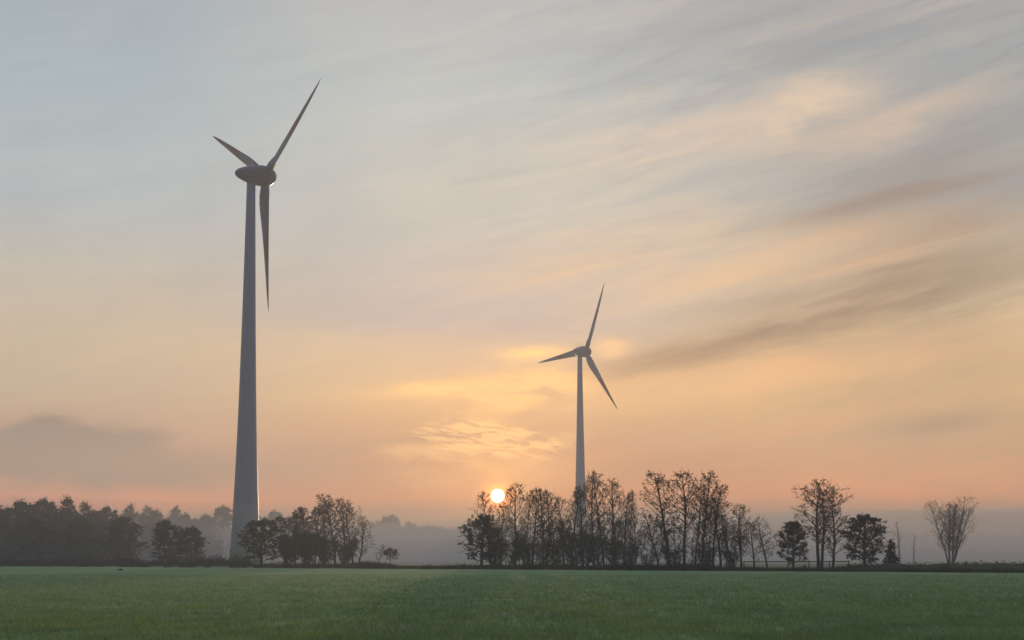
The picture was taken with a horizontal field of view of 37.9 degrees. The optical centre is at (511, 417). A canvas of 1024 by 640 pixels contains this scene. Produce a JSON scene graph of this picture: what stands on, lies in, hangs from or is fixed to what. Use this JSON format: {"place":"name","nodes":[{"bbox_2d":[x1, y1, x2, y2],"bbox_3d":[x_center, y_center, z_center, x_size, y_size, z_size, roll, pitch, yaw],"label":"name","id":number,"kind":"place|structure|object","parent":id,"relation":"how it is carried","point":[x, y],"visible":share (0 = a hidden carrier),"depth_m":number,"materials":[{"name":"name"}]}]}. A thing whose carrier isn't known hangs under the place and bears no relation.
{"place":"outdoors","nodes":[
{"label":"outdoors","id":0,"kind":"place"},
{"bbox_2d":[0,566,1023,639],"bbox_3d":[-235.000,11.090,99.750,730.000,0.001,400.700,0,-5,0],"label":"wheat field","id":1,"kind":"structure","parent":0,"point":[22,571],"depth_m":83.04,"materials":[{"name":"plant"}]},
{"bbox_2d":[0,562,1009,572],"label":"tall weeds","id":2,"kind":"object","parent":1,"relation":"on","point":[534,567],"visible":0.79,"depth_m":214.20,"materials":[{"name":"green plant"}]},
{"bbox_2d":[0,0,1023,558],"label":"sky","id":3,"kind":"structure","parent":0,"point":[800,223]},
{"bbox_2d":[57,559,1023,572],"bbox_3d":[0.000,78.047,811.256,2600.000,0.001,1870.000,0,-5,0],"label":"meadow","id":4,"kind":"structure","parent":0,"point":[475,562],"depth_m":550.39,"materials":[{"name":"green plant"}]},
{"bbox_2d":[0,499,40,560],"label":"tree","id":5,"kind":"object","parent":4,"relation":"on","point":[20,507],"visible":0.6,"depth_m":356.29,"materials":[{"name":"green plant"}]},
{"bbox_2d":[16,497,66,557],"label":"tree","id":6,"kind":"object","parent":4,"relation":"on","point":[46,507],"visible":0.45,"depth_m":360.28,"materials":[{"name":"green plant"}]},
{"bbox_2d":[51,493,82,557],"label":"tree","id":7,"kind":"object","parent":4,"relation":"on","point":[68,503],"visible":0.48,"depth_m":353.82,"materials":[{"name":"green plant"}]},
{"bbox_2d":[52,513,103,559],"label":"tree","id":8,"kind":"object","parent":4,"relation":"on","point":[86,534],"visible":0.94,"depth_m":342.13,"materials":[{"name":"green plant"}]},
{"bbox_2d":[74,501,103,537],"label":"tree","id":9,"kind":"object","parent":4,"relation":"on","point":[85,507],"visible":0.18,"depth_m":367.18,"materials":[{"name":"green plant"}]},
{"bbox_2d":[0,506,223,562],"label":"wood","id":10,"kind":"object","parent":4,"relation":"on","point":[213,546],"visible":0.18,"depth_m":357.21,"materials":[{"name":"green plant"}]},
{"bbox_2d":[95,505,135,558],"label":"tree","id":11,"kind":"object","parent":4,"relation":"on","point":[105,514],"visible":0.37,"depth_m":372.91,"materials":[{"name":"green plant"}]},
{"bbox_2d":[91,515,148,562],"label":"tree","id":12,"kind":"object","parent":4,"relation":"on","point":[115,534],"visible":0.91,"depth_m":339.87,"materials":[{"name":"green plant"}]},
{"bbox_2d":[119,503,141,537],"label":"tree","id":13,"kind":"object","parent":4,"relation":"on","point":[131,509],"visible":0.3,"depth_m":417.96,"materials":[{"name":"green plant"}]},
{"bbox_2d":[135,504,151,559],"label":"tree","id":14,"kind":"object","parent":4,"relation":"on","point":[147,511],"visible":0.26,"depth_m":517.84,"materials":[{"name":"green plant"}]},
{"bbox_2d":[137,508,171,560],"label":"tree","id":15,"kind":"object","parent":4,"relation":"on","point":[150,525],"visible":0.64,"depth_m":437.73,"materials":[{"name":"green plant"}]},
{"bbox_2d":[150,518,190,561],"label":"bushy tree","id":16,"kind":"object","parent":4,"relation":"on","point":[164,524],"visible":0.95,"depth_m":332.61,"materials":[{"name":"green plant"}]},
{"bbox_2d":[167,505,181,540],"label":"tree","id":17,"kind":"object","parent":4,"relation":"on","point":[175,510],"visible":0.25,"depth_m":547.95,"materials":[{"name":"green plant"}]},
{"bbox_2d":[0,552,369,565],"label":"hedge bottom","id":18,"kind":"object","parent":4,"relation":"on","point":[171,562],"visible":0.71,"depth_m":306.12,"materials":[{"name":"green plant"}]},
{"bbox_2d":[170,512,205,559],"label":"tree","id":19,"kind":"object","parent":4,"relation":"on","point":[186,517],"visible":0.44,"depth_m":476.37,"materials":[{"name":"green plant"}]},
{"bbox_2d":[176,526,209,561],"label":"bushy tree","id":20,"kind":"object","parent":4,"relation":"on","point":[194,533],"visible":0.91,"depth_m":336.35,"materials":[{"name":"green plant"}]},
{"bbox_2d":[210,504,232,558],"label":"hazy tree","id":21,"kind":"object","parent":4,"relation":"on","point":[222,523],"visible":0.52,"depth_m":705.51,"materials":[{"name":"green plant"}]},
{"bbox_2d":[236,518,291,564],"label":"round tree","id":22,"kind":"object","parent":4,"relation":"on","point":[263,524],"visible":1,"depth_m":298.25,"materials":[{"name":"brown plant"}]},
{"bbox_2d":[213,79,320,563],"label":"wind turbine","id":23,"kind":"object","parent":4,"relation":"on","point":[252,173],"visible":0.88,"depth_m":378.93,"materials":[{"name":"paint"}]},
{"bbox_2d":[259,509,290,560],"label":"hazy tree","id":24,"kind":"object","parent":4,"relation":"on","point":[272,514],"visible":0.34,"depth_m":728.18,"materials":[{"name":"green plant"}]},
{"bbox_2d":[271,515,292,562],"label":"alder tree","id":25,"kind":"object","parent":4,"relation":"on","point":[278,518],"visible":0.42,"depth_m":307.22,"materials":[{"name":"brown plant"}]},
{"bbox_2d":[278,531,302,563],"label":"scrub bush","id":26,"kind":"object","parent":4,"relation":"on","point":[286,555],"visible":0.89,"depth_m":301.61,"materials":[{"name":"plant"}]},
{"bbox_2d":[284,510,308,563],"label":"alder tree","id":27,"kind":"object","parent":4,"relation":"on","point":[292,522],"visible":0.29,"depth_m":311.24,"materials":[{"name":"brown plant"}]},
{"bbox_2d":[287,504,317,563],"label":"alder tree","id":28,"kind":"object","parent":4,"relation":"on","point":[302,511],"visible":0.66,"depth_m":304.66,"materials":[{"name":"brown plant"}]},
{"bbox_2d":[292,527,320,564],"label":"scrub bush","id":29,"kind":"object","parent":4,"relation":"on","point":[306,553],"visible":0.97,"depth_m":300.79,"materials":[{"name":"brown plant"}]},
{"bbox_2d":[306,506,328,562],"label":"alder tree","id":30,"kind":"object","parent":4,"relation":"on","point":[317,509],"visible":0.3,"depth_m":310.39,"materials":[{"name":"brown plant"}]},
{"bbox_2d":[308,501,335,562],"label":"alder tree","id":31,"kind":"object","parent":4,"relation":"on","point":[325,517],"visible":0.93,"depth_m":304.84,"materials":[{"name":"brown plant"}]},
{"bbox_2d":[311,530,340,563],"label":"scrub bush","id":32,"kind":"object","parent":4,"relation":"on","point":[323,550],"visible":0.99,"depth_m":301.37,"materials":[{"name":"plant"}]},
{"bbox_2d":[311,494,348,563],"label":"alder tree","id":33,"kind":"object","parent":4,"relation":"on","point":[331,514],"visible":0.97,"depth_m":304.62,"materials":[{"name":"brown plant"}]},
{"bbox_2d":[331,537,359,563],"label":"scrub bush","id":34,"kind":"object","parent":4,"relation":"on","point":[346,551],"visible":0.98,"depth_m":301.78,"materials":[{"name":"brown plant"}]},
{"bbox_2d":[331,498,361,562],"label":"alder tree","id":35,"kind":"object","parent":4,"relation":"on","point":[338,504],"visible":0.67,"depth_m":307.72,"materials":[{"name":"brown plant"}]},
{"bbox_2d":[332,503,364,563],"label":"alder tree","id":36,"kind":"object","parent":4,"relation":"on","point":[346,514],"visible":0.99,"depth_m":302.37,"materials":[{"name":"brown plant"}]},
{"bbox_2d":[346,517,376,561],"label":"alder tree","id":37,"kind":"object","parent":4,"relation":"on","point":[362,538],"visible":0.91,"depth_m":305.24,"materials":[{"name":"brown plant"}]},
{"bbox_2d":[349,560,391,565],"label":"bramble mound","id":38,"kind":"object","parent":4,"relation":"on","point":[365,563],"visible":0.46,"depth_m":295.92,"materials":[{"name":"green plant"}]},
{"bbox_2d":[378,547,399,564],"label":"tree","id":39,"kind":"object","parent":4,"relation":"on","point":[386,553],"visible":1,"depth_m":298.63,"materials":[{"name":"brown plant"}]},
{"bbox_2d":[327,514,782,559],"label":"wood","id":40,"kind":"object","parent":4,"relation":"on","point":[442,544],"visible":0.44,"depth_m":1127.98,"materials":[{"name":"grey plant"}]},
{"bbox_2d":[539,285,616,560],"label":"wind turbine","id":41,"kind":"object","parent":4,"relation":"on","point":[583,351],"visible":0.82,"depth_m":716.45,"materials":[{"name":"paint"}]},
{"bbox_2d":[735,529,1023,559],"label":"distant wood","id":42,"kind":"object","parent":4,"relation":"on","point":[1003,548],"visible":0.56,"depth_m":1266.79,"materials":[{"name":"grey plant"}]},
{"bbox_2d":[921,495,976,563],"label":"bare tree","id":43,"kind":"object","parent":4,"relation":"on","point":[954,528],"visible":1,"depth_m":328.45,"materials":[{"name":"brown plant"}]},
{"bbox_2d":[247,565,1023,572],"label":"verge","id":44,"kind":"structure","parent":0,"point":[774,567],"depth_m":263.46,"materials":[{"name":"green plant"}]},
{"bbox_2d":[467,491,495,558],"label":"alder tree","id":45,"kind":"object","parent":44,"relation":"on","point":[482,503],"visible":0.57,"depth_m":263.46,"materials":[{"name":"brown plant"}]},
{"bbox_2d":[457,513,514,565],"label":"round tree","id":46,"kind":"object","parent":44,"relation":"on","point":[481,520],"visible":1,"depth_m":248.76,"materials":[{"name":"brown plant"}]},
{"bbox_2d":[485,539,511,565],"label":"scrub bush","id":47,"kind":"object","parent":44,"relation":"on","point":[501,556],"visible":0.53,"depth_m":252.28,"materials":[{"name":"brown plant"}]},
{"bbox_2d":[490,502,512,565],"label":"alder tree","id":48,"kind":"object","parent":44,"relation":"on","point":[503,514],"visible":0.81,"depth_m":257.39,"materials":[{"name":"brown plant"}]},
{"bbox_2d":[507,518,519,564],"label":"young alder","id":49,"kind":"object","parent":44,"relation":"on","point":[513,537],"visible":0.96,"depth_m":253.74,"materials":[{"name":"brown plant"}]},
{"bbox_2d":[497,483,531,562],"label":"alder tree","id":50,"kind":"object","parent":44,"relation":"on","point":[514,504],"visible":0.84,"depth_m":262.00,"materials":[{"name":"brown plant"}]},
{"bbox_2d":[502,535,531,564],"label":"scrub bush","id":51,"kind":"object","parent":44,"relation":"on","point":[514,558],"visible":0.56,"depth_m":260.33,"materials":[{"name":"brown plant"}]},
{"bbox_2d":[519,489,536,564],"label":"alder tree","id":52,"kind":"object","parent":44,"relation":"on","point":[529,503],"visible":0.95,"depth_m":258.04,"materials":[{"name":"brown plant"}]},
{"bbox_2d":[523,493,549,563],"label":"alder tree","id":53,"kind":"object","parent":44,"relation":"on","point":[535,519],"visible":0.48,"depth_m":263.84,"materials":[{"name":"brown plant"}]},
{"bbox_2d":[528,536,560,564],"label":"scrub bush","id":54,"kind":"object","parent":44,"relation":"on","point":[540,555],"visible":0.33,"depth_m":264.55,"materials":[{"name":"brown plant"}]},
{"bbox_2d":[532,488,557,563],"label":"alder tree","id":55,"kind":"object","parent":44,"relation":"on","point":[540,499],"visible":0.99,"depth_m":258.90,"materials":[{"name":"brown plant"}]},
{"bbox_2d":[536,521,553,565],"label":"young alder","id":56,"kind":"object","parent":44,"relation":"on","point":[543,540],"visible":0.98,"depth_m":258.12,"materials":[{"name":"brown plant"}]},
{"bbox_2d":[533,488,562,562],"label":"alder tree","id":57,"kind":"object","parent":44,"relation":"on","point":[549,514],"visible":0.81,"depth_m":261.64,"materials":[{"name":"brown plant"}]},
{"bbox_2d":[542,515,554,563],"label":"young alder","id":58,"kind":"object","parent":44,"relation":"on","point":[548,534],"visible":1,"depth_m":257.48,"materials":[{"name":"brown plant"}]},
{"bbox_2d":[551,494,572,562],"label":"alder tree","id":59,"kind":"object","parent":44,"relation":"on","point":[557,501],"visible":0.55,"depth_m":267.07,"materials":[{"name":"brown plant"}]},
{"bbox_2d":[556,521,567,562],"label":"young alder","id":60,"kind":"object","parent":44,"relation":"on","point":[561,548],"visible":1,"depth_m":253.44,"materials":[{"name":"brown plant"}]},
{"bbox_2d":[558,526,586,564],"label":"scrub bush","id":61,"kind":"object","parent":44,"relation":"on","point":[568,558],"visible":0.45,"depth_m":260.39,"materials":[{"name":"brown plant"}]},
{"bbox_2d":[565,489,589,564],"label":"alder tree","id":62,"kind":"object","parent":44,"relation":"on","point":[574,517],"visible":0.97,"depth_m":257.08,"materials":[{"name":"brown plant"}]},
{"bbox_2d":[569,486,592,564],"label":"alder tree","id":63,"kind":"object","parent":44,"relation":"on","point":[578,488],"visible":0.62,"depth_m":261.17,"materials":[{"name":"brown plant"}]},
{"bbox_2d":[576,521,589,564],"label":"young alder","id":64,"kind":"object","parent":44,"relation":"on","point":[584,545],"visible":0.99,"depth_m":254.64,"materials":[{"name":"brown plant"}]},
{"bbox_2d":[575,475,606,565],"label":"alder tree","id":65,"kind":"object","parent":44,"relation":"on","point":[591,515],"visible":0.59,"depth_m":260.52,"materials":[{"name":"brown plant"}]},
{"bbox_2d":[573,470,610,565],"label":"alder tree","id":66,"kind":"object","parent":44,"relation":"on","point":[592,477],"visible":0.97,"depth_m":255.24,"materials":[{"name":"brown plant"}]},
{"bbox_2d":[579,530,610,565],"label":"scrub bush","id":67,"kind":"object","parent":44,"relation":"on","point":[597,551],"visible":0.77,"depth_m":260.59,"materials":[{"name":"plant"}]},
{"bbox_2d":[598,521,610,564],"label":"young alder","id":68,"kind":"object","parent":44,"relation":"on","point":[604,541],"visible":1,"depth_m":252.60,"materials":[{"name":"brown plant"}]},
{"bbox_2d":[452,560,760,569],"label":"undergrowth","id":69,"kind":"object","parent":44,"relation":"on","point":[625,565],"visible":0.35,"depth_m":209.89,"materials":[{"name":"green plant"}]},
{"bbox_2d":[596,535,623,564],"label":"scrub bush","id":70,"kind":"object","parent":44,"relation":"on","point":[609,559],"visible":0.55,"depth_m":258.50,"materials":[{"name":"plant"}]},
{"bbox_2d":[605,511,618,564],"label":"young alder","id":71,"kind":"object","parent":44,"relation":"on","point":[614,516],"visible":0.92,"depth_m":255.67,"materials":[{"name":"brown plant"}]},
{"bbox_2d":[602,476,630,557],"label":"alder tree","id":72,"kind":"object","parent":44,"relation":"on","point":[612,484],"visible":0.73,"depth_m":261.83,"materials":[{"name":"brown plant"}]},
{"bbox_2d":[613,514,627,563],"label":"young alder","id":73,"kind":"object","parent":44,"relation":"on","point":[623,529],"visible":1,"depth_m":251.49,"materials":[{"name":"brown plant"}]},
{"bbox_2d":[614,490,635,562],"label":"alder tree","id":74,"kind":"object","parent":44,"relation":"on","point":[626,506],"visible":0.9,"depth_m":257.73,"materials":[{"name":"brown plant"}]},
{"bbox_2d":[618,542,638,564],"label":"scrub bush","id":75,"kind":"object","parent":44,"relation":"on","point":[627,560],"visible":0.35,"depth_m":261.09,"materials":[{"name":"plant"}]},
{"bbox_2d":[623,513,634,555],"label":"young alder","id":76,"kind":"object","parent":44,"relation":"on","point":[627,522],"visible":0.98,"depth_m":252.83,"materials":[{"name":"brown plant"}]},
{"bbox_2d":[625,507,642,561],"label":"alder tree","id":77,"kind":"object","parent":44,"relation":"on","point":[635,525],"visible":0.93,"depth_m":255.54,"materials":[{"name":"brown plant"}]},
{"bbox_2d":[634,510,669,568],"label":"alder tree","id":78,"kind":"object","parent":44,"relation":"on","point":[650,532],"visible":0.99,"depth_m":204.41,"materials":[{"name":"brown plant"}]},
{"bbox_2d":[644,520,660,568],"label":"young alder","id":79,"kind":"object","parent":44,"relation":"on","point":[649,555],"visible":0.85,"depth_m":205.43,"materials":[{"name":"brown plant"}]},
{"bbox_2d":[652,537,668,569],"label":"young alder","id":80,"kind":"object","parent":44,"relation":"on","point":[662,547],"visible":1,"depth_m":203.88,"materials":[{"name":"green plant"}]},
{"bbox_2d":[637,470,689,569],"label":"alder tree","id":81,"kind":"object","parent":44,"relation":"on","point":[659,480],"visible":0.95,"depth_m":204.56,"materials":[{"name":"brown plant"}]},
{"bbox_2d":[660,519,679,568],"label":"young alder","id":82,"kind":"object","parent":44,"relation":"on","point":[667,534],"visible":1,"depth_m":203.71,"materials":[{"name":"brown plant"}]},
{"bbox_2d":[660,545,682,565],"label":"scrub bush","id":83,"kind":"object","parent":44,"relation":"on","point":[676,558],"visible":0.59,"depth_m":210.94,"materials":[{"name":"brown plant"}]},
{"bbox_2d":[660,469,708,568],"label":"alder tree","id":84,"kind":"object","parent":44,"relation":"on","point":[685,514],"visible":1,"depth_m":202.19,"materials":[{"name":"brown plant"}]},
{"bbox_2d":[686,535,698,568],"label":"young alder","id":85,"kind":"object","parent":44,"relation":"on","point":[692,548],"visible":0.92,"depth_m":205.51,"materials":[{"name":"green plant"}]},
{"bbox_2d":[693,521,707,566],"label":"young alder","id":86,"kind":"object","parent":44,"relation":"on","point":[698,529],"visible":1,"depth_m":202.62,"materials":[{"name":"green plant"}]},
{"bbox_2d":[688,481,716,569],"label":"alder tree","id":87,"kind":"object","parent":44,"relation":"on","point":[701,495],"visible":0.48,"depth_m":205.96,"materials":[{"name":"brown plant"}]},
{"bbox_2d":[693,545,717,566],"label":"scrub bush","id":88,"kind":"object","parent":44,"relation":"on","point":[706,560],"visible":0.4,"depth_m":212.71,"materials":[{"name":"brown plant"}]},
{"bbox_2d":[688,469,724,568],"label":"alder tree","id":89,"kind":"object","parent":44,"relation":"on","point":[706,505],"visible":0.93,"depth_m":203.31,"materials":[{"name":"brown plant"}]},
{"bbox_2d":[700,484,731,567],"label":"alder tree","id":90,"kind":"object","parent":44,"relation":"on","point":[721,490],"visible":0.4,"depth_m":207.50,"materials":[{"name":"brown plant"}]},
{"bbox_2d":[698,494,736,569],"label":"alder tree","id":91,"kind":"object","parent":44,"relation":"on","point":[713,522],"visible":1,"depth_m":202.48,"materials":[{"name":"brown plant"}]},
{"bbox_2d":[709,512,741,569],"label":"alder tree","id":92,"kind":"object","parent":44,"relation":"on","point":[722,523],"visible":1,"depth_m":201.04,"materials":[{"name":"brown plant"}]},
{"bbox_2d":[721,503,756,567],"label":"alder tree","id":93,"kind":"object","parent":44,"relation":"on","point":[740,517],"visible":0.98,"depth_m":208.71,"materials":[{"name":"brown plant"}]},
{"bbox_2d":[729,519,748,558],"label":"young alder","id":94,"kind":"object","parent":44,"relation":"on","point":[741,538],"visible":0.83,"depth_m":210.02,"materials":[{"name":"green plant"}]},
{"bbox_2d":[735,522,773,566],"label":"bare tree","id":95,"kind":"object","parent":44,"relation":"on","point":[753,548],"visible":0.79,"depth_m":226.72,"materials":[{"name":"brown plant"}]},
{"bbox_2d":[748,515,776,568],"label":"bare tree","id":96,"kind":"object","parent":44,"relation":"on","point":[760,538],"visible":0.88,"depth_m":234.97,"materials":[{"name":"brown plant"}]},
{"bbox_2d":[774,520,810,567],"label":"dark tree","id":97,"kind":"object","parent":44,"relation":"on","point":[793,528],"visible":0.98,"depth_m":212.85,"materials":[{"name":"brown plant"}]},
{"bbox_2d":[743,560,849,569],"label":"paddock fence","id":98,"kind":"object","parent":44,"relation":"on","point":[808,561],"visible":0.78,"depth_m":210.41,"materials":[{"name":"brown wood"}]},
{"bbox_2d":[790,478,857,568],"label":"open tree","id":99,"kind":"object","parent":44,"relation":"on","point":[822,511],"visible":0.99,"depth_m":223.78,"materials":[{"name":"brown plant"}]},
{"bbox_2d":[820,499,849,567],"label":"bare tree","id":100,"kind":"object","parent":44,"relation":"on","point":[834,543],"visible":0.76,"depth_m":226.64,"materials":[{"name":"brown plant"}]},
{"bbox_2d":[835,512,896,564],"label":"dark tree","id":101,"kind":"object","parent":44,"relation":"on","point":[866,539],"visible":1,"depth_m":218.68,"materials":[{"name":"brown plant"}]},
{"bbox_2d":[882,542,899,563],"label":"conifer","id":102,"kind":"object","parent":44,"relation":"on","point":[891,556],"visible":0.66,"depth_m":220.74,"materials":[{"name":"plant"}]},
{"bbox_2d":[847,563,1023,569],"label":"earth bank","id":103,"kind":"structure","parent":0,"point":[950,566],"depth_m":213.46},
{"bbox_2d":[836,560,1023,568],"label":"bank growth","id":104,"kind":"object","parent":103,"relation":"on","point":[866,565],"visible":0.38,"depth_m":214.90,"materials":[{"name":"green plant"}]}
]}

